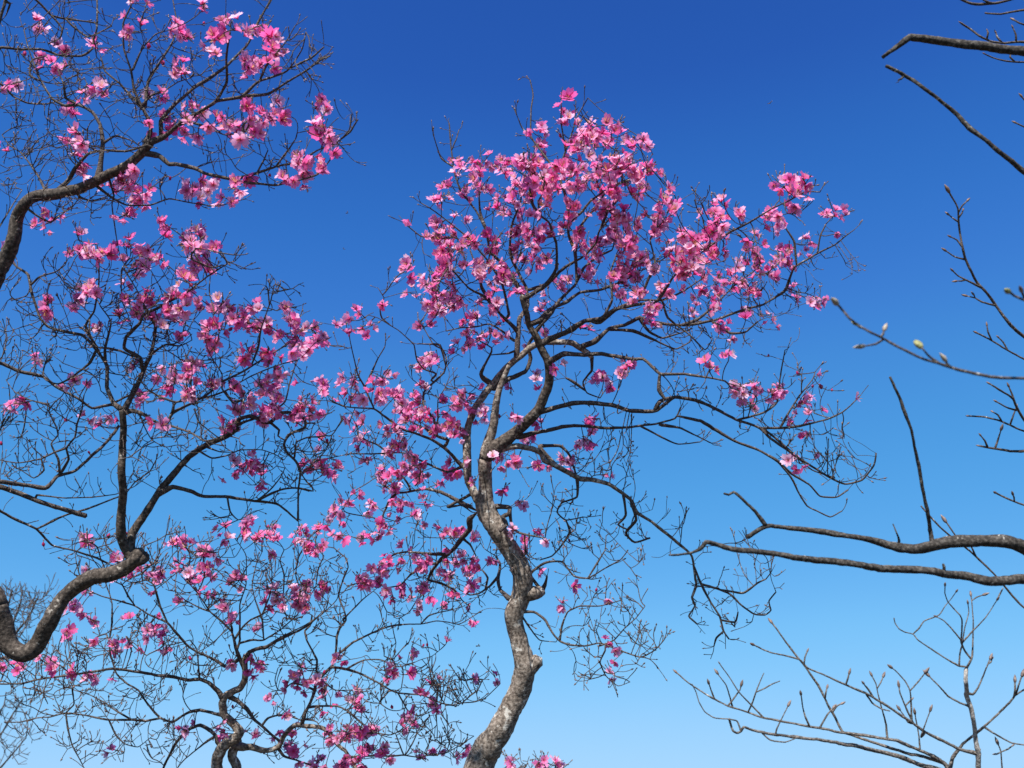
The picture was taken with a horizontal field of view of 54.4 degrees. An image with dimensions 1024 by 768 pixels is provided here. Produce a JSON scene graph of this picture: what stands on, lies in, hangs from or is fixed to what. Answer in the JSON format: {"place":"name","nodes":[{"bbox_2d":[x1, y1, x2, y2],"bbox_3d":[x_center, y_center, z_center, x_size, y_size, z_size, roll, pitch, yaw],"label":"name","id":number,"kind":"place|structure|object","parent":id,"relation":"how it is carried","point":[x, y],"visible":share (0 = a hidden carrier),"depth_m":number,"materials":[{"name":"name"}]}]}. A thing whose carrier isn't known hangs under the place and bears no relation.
{"place":"outdoors","nodes":[
{"label":"outdoors","id":0,"kind":"place"},
{"bbox_2d":[0,0,1023,767],"label":"sky","id":1,"kind":"structure","parent":0,"point":[698,77],"materials":[{"name":"blue"}]},
{"bbox_3d":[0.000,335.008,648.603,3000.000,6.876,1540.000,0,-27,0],"label":"ground","id":2,"kind":"structure","parent":0,"visible":0},
{"bbox_2d":[0,572,65,767],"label":"bare tree","id":3,"kind":"object","parent":2,"relation":"on","point":[33,601],"visible":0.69,"depth_m":8.85,"materials":[{"name":"brown plant"}]},
{"bbox_2d":[0,206,343,661],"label":"flowering tree","id":4,"kind":"object","parent":2,"relation":"on","point":[13,647],"visible":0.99,"depth_m":3.42,"materials":[{"name":"pink plant"}]},
{"bbox_2d":[0,0,366,288],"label":"flowering tree","id":5,"kind":"object","parent":2,"relation":"on","point":[253,127],"visible":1,"depth_m":3.21,"materials":[{"name":"pink plant"}]},
{"bbox_2d":[0,508,504,767],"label":"flowering tree","id":6,"kind":"object","parent":2,"relation":"on","point":[233,744],"visible":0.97,"depth_m":4.25,"materials":[{"name":"pink plant"}]},
{"bbox_2d":[502,748,572,767],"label":"flowering tree","id":7,"kind":"object","parent":2,"relation":"on","point":[541,762],"visible":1,"depth_m":5.20,"materials":[{"name":"pink plant"}]},
{"bbox_2d":[297,76,886,767],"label":"flowering tree","id":8,"kind":"object","parent":2,"relation":"on","point":[491,740],"visible":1,"depth_m":3.78,"materials":[{"name":"pink plant"}]},
{"bbox_2d":[669,33,1023,585],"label":"bare tree","id":9,"kind":"object","parent":2,"relation":"on","point":[932,544],"visible":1,"depth_m":2.53,"materials":[{"name":"brown plant"}]},
{"bbox_2d":[673,582,1023,767],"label":"budding shrub","id":10,"kind":"object","parent":2,"relation":"on","point":[976,752],"visible":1,"depth_m":2.84,"materials":[{"name":"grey plant"}]},
{"bbox_2d":[831,285,1023,379],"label":"budding sapling","id":11,"kind":"object","parent":2,"relation":"on","point":[918,344],"visible":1,"depth_m":1.74,"materials":[{"name":"brown plant"}]},
{"bbox_2d":[920,0,1023,607],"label":"budding tree","id":12,"kind":"object","parent":2,"relation":"on","point":[980,286],"visible":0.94,"depth_m":3.03,"materials":[{"name":"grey plant"}]}
]}

